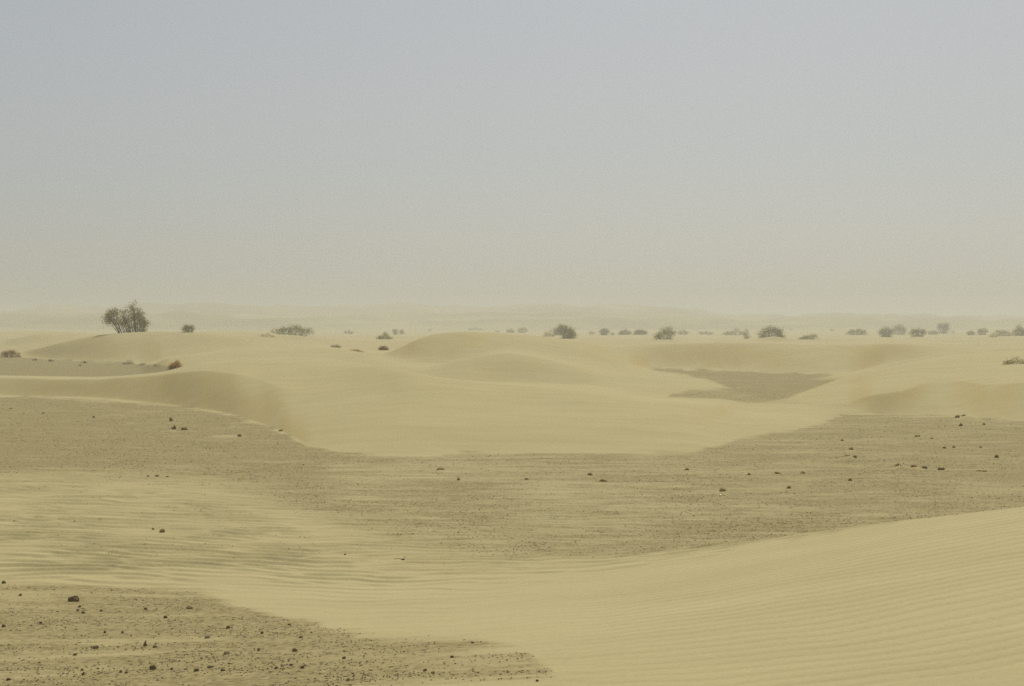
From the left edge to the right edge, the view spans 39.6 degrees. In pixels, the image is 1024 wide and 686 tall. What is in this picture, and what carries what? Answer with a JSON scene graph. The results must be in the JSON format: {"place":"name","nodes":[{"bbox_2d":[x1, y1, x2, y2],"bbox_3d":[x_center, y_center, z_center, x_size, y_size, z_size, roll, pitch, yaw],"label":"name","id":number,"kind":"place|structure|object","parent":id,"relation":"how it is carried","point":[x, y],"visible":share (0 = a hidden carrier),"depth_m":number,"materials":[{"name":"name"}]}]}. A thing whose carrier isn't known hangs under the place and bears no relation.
{"place":"outdoors","nodes":[
{"label":"outdoors","id":0,"kind":"place"},
{"bbox_2d":[0,585,551,685],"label":"gravel","id":1,"kind":"structure","parent":0,"point":[231,655],"depth_m":10.10,"materials":[{"name":"brown gravel"}]},
{"bbox_2d":[0,302,1023,685],"bbox_3d":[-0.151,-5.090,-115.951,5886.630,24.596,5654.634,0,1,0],"label":"ground","id":2,"kind":"structure","parent":0,"point":[918,594],"depth_m":24.46,"materials":[{"name":"beige sand"}]},
{"bbox_2d":[0,348,20,356],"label":"dry bush","id":3,"kind":"object","parent":2,"relation":"on","point":[11,353],"visible":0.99,"depth_m":131.13,"materials":[{"name":"brown plant"}]},
{"bbox_2d":[68,595,79,601],"bbox_3d":[-4.169,2.439,13.530,0.111,0.076,0.070,0,1,0],"label":"rock","id":4,"kind":"object","parent":2,"relation":"on","point":[74,598],"visible":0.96,"depth_m":13.51,"materials":[{"name":"stone"}]},
{"bbox_2d":[98,300,150,332],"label":"spreading bush","id":5,"kind":"object","parent":2,"relation":"on","point":[127,326],"visible":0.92,"depth_m":129.21,"materials":[{"name":"green plant"}]},
{"bbox_2d":[167,360,183,368],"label":"dry bush","id":6,"kind":"object","parent":2,"relation":"on","point":[172,365],"visible":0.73,"depth_m":81.30,"materials":[{"name":"brown plant"}]},
{"bbox_2d":[181,324,196,332],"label":"desert bush","id":7,"kind":"object","parent":2,"relation":"on","point":[187,328],"visible":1,"depth_m":124.89,"materials":[{"name":"green plant"}]},
{"bbox_2d":[271,324,313,336],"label":"desert bush","id":8,"kind":"object","parent":2,"relation":"on","point":[297,328],"visible":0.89,"depth_m":211.97,"materials":[{"name":"grey plant"}]},
{"bbox_2d":[379,346,388,349],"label":"dry bush","id":9,"kind":"object","parent":2,"relation":"on","point":[383,348],"visible":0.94,"depth_m":122.76,"materials":[{"name":"brown plant"}]},
{"bbox_2d":[376,332,392,338],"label":"desert bush","id":10,"kind":"object","parent":2,"relation":"on","point":[386,336],"visible":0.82,"depth_m":164.71,"materials":[{"name":"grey plant"}]},
{"bbox_2d":[542,330,554,336],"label":"desert bush","id":11,"kind":"object","parent":2,"relation":"on","point":[548,335],"visible":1,"depth_m":222.21,"materials":[{"name":"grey plant"}]},
{"bbox_2d":[551,326,561,334],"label":"desert bush","id":12,"kind":"object","parent":2,"relation":"on","point":[557,330],"visible":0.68,"depth_m":338.48,"materials":[{"name":"green plant"}]},
{"bbox_2d":[556,323,577,337],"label":"desert bush","id":13,"kind":"object","parent":2,"relation":"on","point":[567,332],"visible":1,"depth_m":212.15,"materials":[{"name":"green plant"}]},
{"bbox_2d":[599,328,609,334],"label":"desert bush","id":14,"kind":"object","parent":2,"relation":"on","point":[604,331],"visible":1,"depth_m":337.66,"materials":[{"name":"grey plant"}]},
{"bbox_2d":[618,330,631,334],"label":"desert bush","id":15,"kind":"object","parent":2,"relation":"on","point":[623,332],"visible":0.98,"depth_m":353.80,"materials":[{"name":"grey plant"}]},
{"bbox_2d":[633,329,647,334],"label":"desert bush","id":16,"kind":"object","parent":2,"relation":"on","point":[640,332],"visible":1,"depth_m":355.76,"materials":[{"name":"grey plant"}]},
{"bbox_2d":[652,326,677,339],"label":"desert bush","id":17,"kind":"object","parent":2,"relation":"on","point":[660,335],"visible":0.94,"depth_m":211.97,"materials":[{"name":"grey plant"}]},
{"bbox_2d":[677,329,689,334],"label":"desert bush","id":18,"kind":"object","parent":2,"relation":"on","point":[681,332],"visible":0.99,"depth_m":386.52,"materials":[{"name":"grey plant"}]},
{"bbox_2d":[723,329,742,334],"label":"desert bush","id":19,"kind":"object","parent":2,"relation":"on","point":[727,332],"visible":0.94,"depth_m":368.58,"materials":[{"name":"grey plant"}]},
{"bbox_2d":[741,330,750,338],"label":"desert bush","id":20,"kind":"object","parent":2,"relation":"on","point":[746,334],"visible":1,"depth_m":288.94,"materials":[{"name":"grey plant"}]},
{"bbox_2d":[754,325,787,338],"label":"desert bush","id":21,"kind":"object","parent":2,"relation":"on","point":[777,331],"visible":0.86,"depth_m":222.38,"materials":[{"name":"green plant"}]},
{"bbox_2d":[798,333,817,338],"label":"desert bush","id":22,"kind":"object","parent":2,"relation":"on","point":[807,337],"visible":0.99,"depth_m":220.93,"materials":[{"name":"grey plant"}]},
{"bbox_2d":[847,328,866,334],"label":"desert bush","id":23,"kind":"object","parent":2,"relation":"on","point":[862,331],"visible":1,"depth_m":371.30,"materials":[{"name":"grey plant"}]},
{"bbox_2d":[876,326,895,336],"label":"desert bush","id":24,"kind":"object","parent":2,"relation":"on","point":[883,331],"visible":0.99,"depth_m":304.91,"materials":[{"name":"grey plant"}]},
{"bbox_2d":[893,324,905,334],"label":"desert bush","id":25,"kind":"object","parent":2,"relation":"on","point":[898,329],"visible":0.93,"depth_m":381.82,"materials":[{"name":"grey plant"}]},
{"bbox_2d":[908,327,926,336],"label":"desert bush","id":26,"kind":"object","parent":2,"relation":"on","point":[915,331],"visible":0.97,"depth_m":304.22,"materials":[{"name":"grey plant"}]},
{"bbox_2d":[927,329,939,334],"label":"desert bush","id":27,"kind":"object","parent":2,"relation":"on","point":[932,333],"visible":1,"depth_m":349.67,"materials":[{"name":"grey plant"}]},
{"bbox_2d":[936,322,949,333],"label":"desert bush","id":28,"kind":"object","parent":2,"relation":"on","point":[944,327],"visible":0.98,"depth_m":426.00,"materials":[{"name":"grey plant"}]},
{"bbox_2d":[977,327,988,334],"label":"desert bush","id":29,"kind":"object","parent":2,"relation":"on","point":[981,331],"visible":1,"depth_m":321.78,"materials":[{"name":"grey plant"}]},
{"bbox_2d":[993,330,1012,335],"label":"desert bush","id":30,"kind":"object","parent":2,"relation":"on","point":[1001,334],"visible":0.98,"depth_m":312.65,"materials":[{"name":"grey plant"}]},
{"bbox_2d":[1003,357,1023,364],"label":"dry bush","id":31,"kind":"object","parent":2,"relation":"on","point":[1013,362],"visible":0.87,"depth_m":59.91,"materials":[{"name":"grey plant"}]},
{"bbox_2d":[1011,325,1023,335],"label":"desert bush","id":32,"kind":"object","parent":2,"relation":"on","point":[1021,330],"visible":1,"depth_m":312.87,"materials":[{"name":"grey plant"}]},
{"bbox_2d":[0,391,1023,560],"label":"gravel","id":33,"kind":"structure","parent":0,"point":[531,485],"depth_m":26.63,"materials":[{"name":"grey stone"}]},
{"bbox_2d":[0,0,1023,316],"label":"sky","id":34,"kind":"structure","parent":0,"point":[736,157],"materials":[{"name":"grey"}]}
]}

